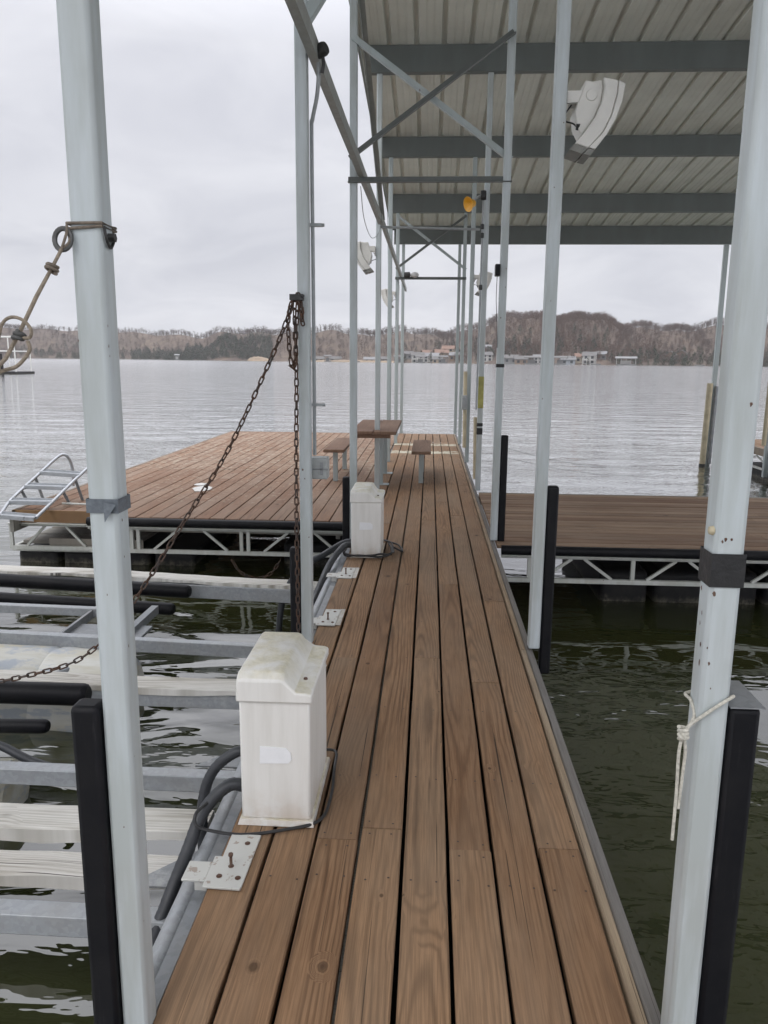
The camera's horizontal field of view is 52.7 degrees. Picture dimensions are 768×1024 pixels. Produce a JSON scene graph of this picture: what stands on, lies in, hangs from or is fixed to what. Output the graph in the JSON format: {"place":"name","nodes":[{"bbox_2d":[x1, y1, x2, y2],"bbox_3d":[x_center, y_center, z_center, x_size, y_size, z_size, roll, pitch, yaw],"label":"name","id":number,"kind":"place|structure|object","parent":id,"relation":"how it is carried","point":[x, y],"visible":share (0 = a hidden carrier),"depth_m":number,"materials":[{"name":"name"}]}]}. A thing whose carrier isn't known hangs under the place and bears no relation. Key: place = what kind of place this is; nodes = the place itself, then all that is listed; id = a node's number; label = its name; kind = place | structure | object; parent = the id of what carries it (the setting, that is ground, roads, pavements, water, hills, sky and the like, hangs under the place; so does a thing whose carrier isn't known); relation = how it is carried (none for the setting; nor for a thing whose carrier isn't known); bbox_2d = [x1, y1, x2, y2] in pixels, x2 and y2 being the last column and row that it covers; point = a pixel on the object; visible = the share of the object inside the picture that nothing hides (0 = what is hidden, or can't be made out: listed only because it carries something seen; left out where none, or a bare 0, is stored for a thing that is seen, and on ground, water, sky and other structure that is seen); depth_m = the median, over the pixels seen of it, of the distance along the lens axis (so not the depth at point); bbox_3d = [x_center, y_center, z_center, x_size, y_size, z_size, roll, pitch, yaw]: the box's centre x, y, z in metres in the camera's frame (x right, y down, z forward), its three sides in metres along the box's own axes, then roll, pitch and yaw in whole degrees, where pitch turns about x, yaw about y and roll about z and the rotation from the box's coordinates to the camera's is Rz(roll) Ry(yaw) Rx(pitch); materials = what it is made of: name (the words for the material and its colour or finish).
{"place":"outdoors","nodes":[
{"label":"outdoors","id":0,"kind":"place"},
{"bbox_2d":[247,356,268,360],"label":"shore bank","id":1,"kind":"structure","parent":0,"point":[257,358],"depth_m":509.84,"materials":[{"name":"beige sand"}]},
{"bbox_2d":[311,360,393,362],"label":"shore bank","id":2,"kind":"structure","parent":0,"point":[349,361],"depth_m":470.80,"materials":[{"name":"beige sand"}]},
{"bbox_2d":[316,356,324,359],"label":"lake house","id":3,"kind":"structure","parent":2,"relation":"on","point":[320,358],"depth_m":485.57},
{"bbox_2d":[328,356,341,359],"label":"lake house","id":4,"kind":"structure","parent":2,"relation":"on","point":[335,358],"depth_m":479.83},
{"bbox_2d":[363,357,374,359],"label":"lake house","id":5,"kind":"structure","parent":2,"relation":"on","point":[368,358],"depth_m":466.41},
{"bbox_2d":[381,356,386,360],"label":"lake house","id":6,"kind":"structure","parent":2,"relation":"on","point":[383,358],"depth_m":460.62,"materials":[{"name":"grey"}]},
{"bbox_2d":[0,358,767,1023],"bbox_3d":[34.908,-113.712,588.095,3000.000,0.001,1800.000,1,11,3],"label":"water","id":7,"kind":"structure","parent":0,"point":[618,680],"depth_m":6.81,"materials":[{"name":"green liquid"}]},
{"bbox_2d":[0,336,34,373],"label":"swim dock","id":8,"kind":"object","parent":7,"relation":"on","point":[16,371],"visible":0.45,"depth_m":93.44,"materials":[{"name":"white metal"}]},
{"bbox_2d":[0,565,317,937],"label":"lift","id":9,"kind":"object","parent":7,"relation":"in","point":[42,703],"visible":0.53,"depth_m":4.30,"materials":[{"name":"metal"}]},
{"bbox_2d":[275,539,350,631],"bbox_3d":[-0.577,0.654,6.458,0.755,0.811,0.086,-6,13,-31],"label":"hose","id":10,"kind":"object","parent":9,"relation":"attached to","point":[316,558],"visible":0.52,"depth_m":6.37,"materials":[{"name":"black rubber"}]},
{"bbox_2d":[313,542,350,604],"bbox_3d":[-0.468,0.713,5.912,0.138,0.725,1.305,3,12,14],"label":"hose","id":11,"kind":"object","parent":9,"relation":"attached to","point":[339,550],"visible":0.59,"depth_m":6.08,"materials":[{"name":"grey rubber"}]},
{"bbox_2d":[6,431,397,565],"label":"swim platform","id":12,"kind":"structure","parent":7,"relation":"on","point":[252,491],"depth_m":8.79,"materials":[{"name":"brown wood"}]},
{"bbox_2d":[0,453,86,521],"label":"swim ladder","id":13,"kind":"object","parent":12,"relation":"on","point":[40,487],"visible":0.97,"depth_m":8.48,"materials":[{"name":"metal"}]},
{"bbox_2d":[192,483,211,490],"bbox_3d":[-2.271,-0.314,9.715,0.241,0.003,0.656,-1,11,-10],"label":"white scrap","id":14,"kind":"object","parent":12,"relation":"on","point":[199,487],"visible":0.91,"depth_m":9.66,"materials":[{"name":"white paper"}]},
{"bbox_2d":[231,559,280,578],"bbox_3d":[-1.286,0.576,7.795,0.507,0.216,0.057,1,11,3],"label":"sagging chain","id":15,"kind":"object","parent":12,"relation":"hanging from","point":[249,576],"visible":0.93,"depth_m":7.79,"materials":[{"name":"brown metal"}]},
{"bbox_2d":[323,438,349,480],"bbox_3d":[-0.611,-0.742,10.840,0.270,0.440,1.550,1,11,3],"label":"bench","id":16,"kind":"object","parent":12,"relation":"on","point":[336,446],"visible":0.94,"depth_m":10.30,"materials":[{"name":"brown wood"}]},
{"bbox_2d":[324,355,331,361],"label":"shore dock","id":17,"kind":"object","parent":7,"relation":"on","point":[327,359],"visible":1,"depth_m":470.28,"materials":[{"name":"grey"}]},
{"bbox_2d":[393,355,400,362],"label":"shore dock","id":18,"kind":"object","parent":7,"relation":"on","point":[399,360],"visible":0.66,"depth_m":442.02,"materials":[{"name":"grey"}]},
{"bbox_2d":[153,433,660,1023],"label":"walkway","id":19,"kind":"structure","parent":7,"relation":"on","point":[443,861],"depth_m":2.60,"materials":[{"name":"brown wood"}]},
{"bbox_2d":[56,0,155,1023],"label":"steel post","id":20,"kind":"object","parent":19,"relation":"attached to","point":[108,765],"visible":1,"depth_m":1.67,"materials":[{"name":"grey metal"}]},
{"bbox_2d":[0,221,116,373],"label":"mooring rope","id":21,"kind":"object","parent":20,"relation":"attached to","point":[19,334],"visible":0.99,"depth_m":1.50,"materials":[{"name":"fabric"}]},
{"bbox_2d":[181,834,260,890],"bbox_3d":[-0.524,1.123,2.501,0.200,0.097,0.275,1,11,3],"label":"hinge plate","id":22,"kind":"object","parent":19,"relation":"on","point":[228,869],"visible":1,"depth_m":2.46,"materials":[{"name":"metal"}]},
{"bbox_2d":[193,748,337,835],"bbox_3d":[-0.328,1.030,2.842,0.338,0.064,0.708,9,14,37],"label":"black cable","id":23,"kind":"object","parent":19,"relation":"on","point":[205,804],"visible":0.97,"depth_m":2.67,"materials":[{"name":"black rubber"}]},
{"bbox_2d":[236,632,329,827],"bbox_3d":[-0.361,0.772,2.867,0.266,0.561,0.464,1,11,3],"label":"power pedestal","id":24,"kind":"object","parent":19,"relation":"on","point":[281,696],"visible":1,"depth_m":2.67,"materials":[{"name":"white plastic"}]},
{"bbox_2d":[152,777,241,945],"bbox_3d":[-0.666,1.342,2.682,0.122,0.724,0.530,8,13,34],"label":"hose","id":25,"kind":"object","parent":24,"relation":"attached to","point":[216,794],"visible":0.63,"depth_m":2.65,"materials":[{"name":"black rubber"}]},
{"bbox_2d":[197,745,240,849],"bbox_3d":[-0.601,1.309,3.016,0.243,0.853,0.082,-5,12,-24],"label":"hose","id":26,"kind":"object","parent":24,"relation":"attached to","point":[219,763],"visible":0.4,"depth_m":2.93,"materials":[{"name":"black rubber"}]},
{"bbox_2d":[289,0,313,642],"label":"steel post","id":27,"kind":"object","parent":19,"relation":"on","point":[305,566],"visible":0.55,"depth_m":4.13,"materials":[{"name":"grey metal"}]},
{"bbox_2d":[0,300,293,683],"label":"slanting chain","id":28,"kind":"object","parent":27,"relation":"hanging from","point":[225,454],"visible":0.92,"depth_m":3.95,"materials":[{"name":"brown metal"}]},
{"bbox_2d":[286,292,304,370],"bbox_3d":[-0.464,-0.945,4.068,0.100,0.405,0.045,-2,11,-10],"label":"chain loop","id":29,"kind":"object","parent":27,"relation":"hanging from","point":[299,303],"visible":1,"depth_m":4.06,"materials":[{"name":"brown metal"}]},
{"bbox_2d":[292,292,300,632],"bbox_3d":[-0.471,-0.217,4.215,0.045,1.893,0.033,-5,13,-27],"label":"hanging chain","id":30,"kind":"object","parent":27,"relation":"hanging from","point":[297,503],"visible":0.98,"depth_m":4.21,"materials":[{"name":"metal"}]},
{"bbox_2d":[307,0,325,22],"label":"knee brace","id":31,"kind":"object","parent":27,"relation":"attached to","point":[314,7],"depth_m":3.82,"materials":[{"name":"paint"}]},
{"bbox_2d":[309,41,328,478],"bbox_3d":[-0.343,-1.305,4.113,0.132,2.289,0.200,1,11,3],"label":"conduit run","id":32,"kind":"object","parent":27,"relation":"attached to","point":[320,467],"visible":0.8,"depth_m":4.12,"materials":[{"name":"grey plastic"}]},
{"bbox_2d":[314,609,344,628],"bbox_3d":[-0.371,0.657,4.866,0.225,0.097,0.325,1,11,3],"label":"hinge plate","id":33,"kind":"object","parent":19,"relation":"on","point":[331,617],"visible":0.94,"depth_m":4.82,"materials":[{"name":"metal"}]},
{"bbox_2d":[326,567,358,580],"bbox_3d":[-0.311,0.458,5.875,0.225,0.097,0.305,1,11,3],"label":"hinge plate","id":34,"kind":"object","parent":19,"relation":"on","point":[348,573],"visible":0.99,"depth_m":5.81,"materials":[{"name":"metal"}]},
{"bbox_2d":[342,0,357,539],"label":"steel post","id":35,"kind":"object","parent":19,"relation":"on","point":[348,482],"visible":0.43,"depth_m":6.65,"materials":[{"name":"grey metal"}]},
{"bbox_2d":[350,482,384,557],"bbox_3d":[-0.134,0.054,6.510,0.266,0.561,0.464,1,11,3],"label":"power pedestal","id":36,"kind":"object","parent":19,"relation":"on","point":[367,516],"visible":0.98,"depth_m":6.30,"materials":[{"name":"white plastic"}]},
{"bbox_2d":[343,539,402,557],"bbox_3d":[-0.083,0.299,6.572,0.497,0.041,0.641,1,11,3],"label":"black cable","id":37,"kind":"object","parent":19,"relation":"on","point":[392,548],"visible":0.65,"depth_m":6.31,"materials":[{"name":"black rubber"}]},
{"bbox_2d":[374,73,382,488],"bbox_3d":[-0.068,-2.492,9.285,0.064,5.046,0.064,1,11,3],"label":"steel post","id":38,"kind":"object","parent":19,"relation":"on","point":[378,301],"visible":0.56,"depth_m":9.28,"materials":[{"name":"grey metal"}]},
{"bbox_2d":[358,241,375,274],"bbox_3d":[-0.207,-3.000,9.166,0.331,0.356,0.198,1,11,3],"label":"loudspeaker","id":39,"kind":"object","parent":38,"relation":"attached to","point":[365,256],"visible":0.89,"depth_m":9.09,"materials":[{"name":"white plastic"}]},
{"bbox_2d":[357,420,401,484],"bbox_3d":[-0.084,-0.783,10.300,0.560,0.740,1.830,1,11,3],"label":"picnic table","id":40,"kind":"object","parent":19,"relation":"on","point":[366,428],"visible":0.73,"depth_m":9.99,"materials":[{"name":"brown wood"}]},
{"bbox_2d":[387,157,392,461],"bbox_3d":[0.085,-2.882,11.915,0.064,4.794,0.064,1,11,3],"label":"steel post","id":41,"kind":"object","parent":19,"relation":"on","point":[389,315],"visible":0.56,"depth_m":11.84,"materials":[{"name":"grey metal"}]},
{"bbox_2d":[387,212,399,333],"bbox_3d":[0.205,-3.874,13.045,0.092,1.784,2.530,2,11,5],"label":"loose wire","id":42,"kind":"object","parent":41,"relation":"hanging from","point":[399,285],"visible":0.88,"depth_m":12.92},
{"bbox_2d":[394,213,399,443],"bbox_3d":[0.240,-3.250,14.569,0.064,4.490,0.064,1,11,3],"label":"steel post","id":43,"kind":"object","parent":19,"relation":"on","point":[397,327],"visible":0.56,"depth_m":14.51,"materials":[{"name":"grey metal"}]},
{"bbox_2d":[381,289,395,307],"bbox_3d":[0.105,-3.967,14.429,0.331,0.356,0.198,1,11,3],"label":"loudspeaker","id":44,"kind":"object","parent":43,"relation":"attached to","point":[384,293],"visible":0.73,"depth_m":14.34,"materials":[{"name":"white plastic"}]},
{"bbox_2d":[395,215,466,279],"bbox_3d":[0.865,-4.829,14.148,1.316,1.131,0.145,1,11,3],"label":"cross brace","id":45,"kind":"object","parent":43,"relation":"attached to","point":[437,247],"visible":1,"depth_m":14.18,"materials":[{"name":"metal"}]},
{"bbox_2d":[404,272,418,277],"bbox_3d":[0.505,-4.353,14.243,0.270,0.110,0.110,1,11,3],"label":"bare bulb","id":46,"kind":"object","parent":45,"relation":"attached to","point":[413,274],"visible":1,"depth_m":14.20,"materials":[{"name":"white glass"}]},
{"bbox_2d":[400,244,404,432],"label":"steel post","id":47,"kind":"object","parent":19,"relation":"on","point":[402,342],"visible":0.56,"depth_m":16.62,"materials":[{"name":"grey metal"}]},
{"bbox_2d":[285,0,406,291],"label":"long angle beam","id":48,"kind":"structure","parent":47,"relation":"attached to","point":[297,9],"depth_m":4.59,"materials":[{"name":"metal"}]},
{"bbox_2d":[360,186,380,237],"bbox_3d":[-0.153,-3.063,7.951,0.111,0.260,2.342,1,11,3],"label":"loose wire","id":49,"kind":"object","parent":48,"relation":"hanging from","point":[363,215],"visible":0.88,"depth_m":7.47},
{"bbox_2d":[358,0,384,219],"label":"diagonal brace","id":50,"kind":"object","parent":48,"relation":"attached to","point":[364,30],"visible":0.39,"depth_m":7.28,"materials":[{"name":"metal"}]},
{"bbox_2d":[380,226,479,230],"bbox_3d":[0.532,-3.265,8.922,1.162,0.032,0.028,-1,11,-7],"label":"cross conduit","id":51,"kind":"object","parent":48,"relation":"attached to","point":[429,228],"visible":1,"depth_m":8.91,"materials":[{"name":"grey metal"}]},
{"bbox_2d":[411,440,430,482],"bbox_3d":[0.516,-0.698,10.669,0.250,0.440,1.470,1,11,3],"label":"bench","id":52,"kind":"object","parent":19,"relation":"on","point":[421,448],"visible":1,"depth_m":10.15,"materials":[{"name":"brown wood"}]},
{"bbox_2d":[454,244,461,433],"bbox_3d":[1.571,-3.653,16.576,0.064,3.957,0.064,1,11,3],"label":"steel post","id":53,"kind":"object","parent":19,"relation":"on","point":[457,340],"visible":1,"depth_m":16.54,"materials":[{"name":"grey metal"}]},
{"bbox_2d":[458,213,467,443],"bbox_3d":[1.468,-3.365,14.474,0.064,4.206,0.064,1,11,3],"label":"steel post","id":54,"kind":"object","parent":19,"relation":"on","point":[462,330],"visible":1,"depth_m":14.44,"materials":[{"name":"grey metal"}]},
{"bbox_2d":[464,157,477,462],"bbox_3d":[1.323,-2.997,11.819,0.064,4.510,0.064,1,11,3],"label":"steel post","id":55,"kind":"object","parent":19,"relation":"on","point":[472,264],"visible":1,"depth_m":11.77,"materials":[{"name":"grey metal"}]},
{"bbox_2d":[461,395,467,409],"bbox_3d":[1.242,-1.692,11.967,0.085,0.220,0.140,1,11,3],"label":"outlet box","id":56,"kind":"object","parent":55,"relation":"attached to","point":[464,403],"visible":1,"depth_m":11.90,"materials":[{"name":"grey plastic"}]},
{"bbox_2d":[462,371,466,447],"bbox_3d":[1.250,-1.579,11.989,0.073,1.171,0.060,1,11,3],"label":"dock roller","id":57,"kind":"object","parent":55,"relation":"attached to","point":[464,411],"visible":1,"depth_m":11.98,"materials":[{"name":"beige plastic"}]},
{"bbox_2d":[474,272,492,295],"bbox_3d":[1.472,-3.462,11.783,0.331,0.356,0.198,1,11,3],"label":"loudspeaker","id":58,"kind":"object","parent":55,"relation":"attached to","point":[489,277],"visible":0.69,"depth_m":11.70,"materials":[{"name":"white plastic"}]},
{"bbox_2d":[475,72,493,490],"bbox_3d":[1.185,-2.606,9.186,0.068,4.762,0.074,1,11,3],"label":"steel post","id":59,"kind":"object","parent":19,"relation":"on","point":[484,285],"visible":1,"depth_m":9.15,"materials":[{"name":"grey metal"}]},
{"bbox_2d":[463,190,485,409],"bbox_3d":[1.047,-2.450,9.074,0.267,2.496,0.160,-2,11,-13],"label":"yellow lamp","id":60,"kind":"object","parent":59,"relation":"attached to","point":[469,203],"visible":1,"depth_m":9.02,"materials":[{"name":"metal"}]},
{"bbox_2d":[473,417,476,478],"bbox_3d":[1.147,-0.797,9.678,0.081,0.771,0.068,1,11,3],"label":"dock roller","id":61,"kind":"object","parent":59,"relation":"attached to","point":[474,440],"visible":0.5,"depth_m":9.65,"materials":[{"name":"beige plastic"}]},
{"bbox_2d":[490,0,517,540],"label":"steel post","id":62,"kind":"object","parent":19,"relation":"on","point":[499,485],"visible":1,"depth_m":6.58,"materials":[{"name":"grey metal"}]},
{"bbox_2d":[348,29,515,182],"bbox_3d":[0.383,-3.283,6.304,1.360,1.132,0.145,1,11,3],"label":"cross brace","id":63,"kind":"object","parent":62,"relation":"attached to","point":[431,97],"visible":0.97,"depth_m":6.32,"materials":[{"name":"metal"}]},
{"bbox_2d":[494,264,500,339],"bbox_3d":[0.952,-1.743,6.576,0.043,0.685,0.095,1,11,3],"label":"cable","id":64,"kind":"object","parent":62,"relation":"attached to","point":[497,270],"visible":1,"depth_m":6.49,"materials":[{"name":"black plastic"}]},
{"bbox_2d":[527,0,571,673],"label":"steel post","id":65,"kind":"object","parent":19,"relation":"on","point":[544,532],"visible":0.92,"depth_m":4.08,"materials":[{"name":"grey metal"}]},
{"bbox_2d":[564,77,624,163],"bbox_3d":[1.016,-1.966,3.912,0.331,0.356,0.198,1,11,3],"label":"floodlight","id":66,"kind":"object","parent":65,"relation":"attached to","point":[594,106],"visible":0.89,"depth_m":3.83,"materials":[{"name":"white plastic"}]},
{"bbox_2d":[660,0,767,1023],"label":"steel post","id":67,"kind":"object","parent":19,"relation":"attached to","point":[721,741],"visible":0.99,"depth_m":1.62,"materials":[{"name":"white metal"}]},
{"bbox_2d":[670,690,734,840],"bbox_3d":[0.676,0.538,1.679,0.122,0.332,0.101,1,11,3],"label":"tied cord","id":68,"kind":"object","parent":67,"relation":"attached to","point":[683,733],"visible":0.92,"depth_m":1.64,"materials":[{"name":"white fabric"}]},
{"bbox_2d":[415,355,425,362],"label":"shore dock","id":69,"kind":"object","parent":7,"relation":"on","point":[420,360],"visible":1,"depth_m":432.43,"materials":[{"name":"grey"}]},
{"bbox_2d":[438,355,447,362],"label":"shore dock","id":70,"kind":"object","parent":7,"relation":"on","point":[442,360],"visible":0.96,"depth_m":423.42,"materials":[{"name":"grey"}]},
{"bbox_2d":[524,356,539,363],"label":"shore dock","id":71,"kind":"object","parent":7,"relation":"on","point":[531,361],"visible":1,"depth_m":380.32,"materials":[{"name":"grey"}]},
{"bbox_2d":[554,356,566,364],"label":"shore dock","id":72,"kind":"object","parent":7,"relation":"on","point":[560,362],"visible":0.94,"depth_m":376.20,"materials":[{"name":"grey"}]},
{"bbox_2d":[478,492,767,604],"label":"finger dock","id":73,"kind":"object","parent":7,"relation":"on","point":[634,548],"visible":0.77,"depth_m":7.26,"materials":[{"name":"brown wood"}]},
{"bbox_2d":[615,356,636,364],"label":"shore dock","id":74,"kind":"object","parent":7,"relation":"on","point":[625,357],"visible":0.99,"depth_m":372.17,"materials":[{"name":"grey metal"}]},
{"bbox_2d":[699,244,728,465],"bbox_3d":[6.929,-2.948,16.352,0.270,5.161,0.183,-1,11,-9],"label":"steel post","id":75,"kind":"object","parent":7,"relation":"in","point":[708,422],"visible":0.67,"depth_m":16.38,"materials":[{"name":"white metal"}]},
{"bbox_2d":[349,0,753,244],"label":"slip roof","id":76,"kind":"structure","parent":75,"relation":"on","point":[660,165],"depth_m":10.54,"materials":[{"name":"metal"}]},
{"bbox_2d":[509,458,698,475],"bbox_3d":[3.960,-0.815,11.855,0.004,1.214,11.264,7,13,30],"label":"mooring line","id":77,"kind":"object","parent":75,"relation":"attached to","point":[593,473],"visible":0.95,"depth_m":9.52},
{"bbox_2d":[508,442,700,466],"bbox_3d":[3.973,-1.036,11.811,0.004,0.936,11.277,7,13,30],"label":"mooring line","id":78,"kind":"object","parent":75,"relation":"attached to","point":[589,465],"visible":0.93,"depth_m":9.15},
{"bbox_2d":[752,439,767,480],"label":"walkway","id":79,"kind":"structure","parent":7,"relation":"on","point":[757,466],"depth_m":14.96,"materials":[{"name":"brown wood"}]},
{"bbox_2d":[761,384,767,477],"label":"steel post","id":80,"kind":"object","parent":79,"relation":"attached to","point":[764,443],"visible":1,"depth_m":14.17,"materials":[{"name":"beige metal"}]},
{"bbox_2d":[0,317,767,366],"bbox_3d":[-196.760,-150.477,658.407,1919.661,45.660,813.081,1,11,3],"label":"hills","id":81,"kind":"structure","parent":0,"point":[150,342],"depth_m":523.85,"materials":[{"name":"brown plant"}]},
{"bbox_2d":[0,311,767,365],"bbox_3d":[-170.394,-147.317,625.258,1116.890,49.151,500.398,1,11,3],"label":"bare woods","id":82,"kind":"object","parent":81,"relation":"on","point":[370,333],"visible":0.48,"depth_m":525.44,"materials":[{"name":"brown plant"}]},
{"bbox_2d":[0,323,767,366],"bbox_3d":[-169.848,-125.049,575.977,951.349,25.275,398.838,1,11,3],"label":"dark evergreen woods","id":83,"kind":"object","parent":81,"relation":"on","point":[187,355],"visible":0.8,"depth_m":539.33,"materials":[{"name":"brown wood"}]},
{"bbox_2d":[404,351,413,358],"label":"lake house","id":84,"kind":"structure","parent":81,"relation":"on","point":[408,356],"depth_m":465.82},
{"bbox_2d":[411,352,424,362],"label":"lake house","id":85,"kind":"structure","parent":81,"relation":"on","point":[414,358],"depth_m":448.71,"materials":[{"name":"grey"}]},
{"bbox_2d":[424,353,439,362],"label":"lake house","id":86,"kind":"structure","parent":81,"relation":"on","point":[426,359],"depth_m":449.78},
{"bbox_2d":[432,356,442,362],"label":"lake house","id":87,"kind":"structure","parent":81,"relation":"on","point":[435,359],"depth_m":439.53,"materials":[{"name":"white"}]},
{"bbox_2d":[433,349,448,357],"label":"lake house","id":88,"kind":"structure","parent":81,"relation":"on","point":[445,351],"depth_m":458.89,"materials":[{"name":"beige"}]},
{"bbox_2d":[441,345,455,351],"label":"lake house","id":89,"kind":"structure","parent":81,"relation":"on","point":[451,348],"depth_m":464.35,"materials":[{"name":"beige"}]},
{"bbox_2d":[449,352,459,360],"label":"lake house","id":90,"kind":"structure","parent":81,"relation":"on","point":[451,356],"depth_m":445.26,"materials":[{"name":"white"}]},
{"bbox_2d":[484,352,492,361],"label":"lake house","id":91,"kind":"structure","parent":81,"relation":"on","point":[488,356],"depth_m":419.53,"materials":[{"name":"white"}]},
{"bbox_2d":[504,355,518,362],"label":"lake house","id":92,"kind":"structure","parent":81,"relation":"on","point":[508,359],"depth_m":398.76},
{"bbox_2d":[514,356,527,363],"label":"lake house","id":93,"kind":"structure","parent":81,"relation":"on","point":[520,360],"depth_m":394.66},
{"bbox_2d":[533,354,540,363],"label":"lake house","id":94,"kind":"structure","parent":81,"relation":"on","point":[536,360],"depth_m":395.35,"materials":[{"name":"grey"}]},
{"bbox_2d":[559,356,575,364],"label":"lake house","id":95,"kind":"structure","parent":81,"relation":"on","point":[570,360],"depth_m":388.03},
{"bbox_2d":[431,309,705,364],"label":"russet woods","id":96,"kind":"object","parent":81,"relation":"on","point":[566,317],"visible":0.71,"depth_m":445.50,"materials":[{"name":"brown plant"}]},
{"bbox_2d":[573,353,581,362],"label":"lake house","id":97,"kind":"structure","parent":81,"relation":"on","point":[578,357],"depth_m":390.57,"materials":[{"name":"beige"}]},
{"bbox_2d":[582,352,597,364],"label":"lake house","id":98,"kind":"structure","parent":81,"relation":"on","point":[590,356],"depth_m":386.38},
{"bbox_2d":[597,351,607,359],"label":"lake house","id":99,"kind":"structure","parent":81,"relation":"on","point":[604,354],"depth_m":403.02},
{"bbox_2d":[665,351,676,362],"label":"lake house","id":100,"kind":"structure","parent":81,"relation":"on","point":[670,352],"depth_m":399.35,"materials":[{"name":"grey"}]},
{"bbox_2d":[675,350,687,361],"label":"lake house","id":101,"kind":"structure","parent":81,"relation":"on","point":[681,351],"depth_m":399.85,"materials":[{"name":"grey"}]},
{"bbox_2d":[0,0,767,338],"label":"sky","id":102,"kind":"structure","parent":0,"point":[199,95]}
]}

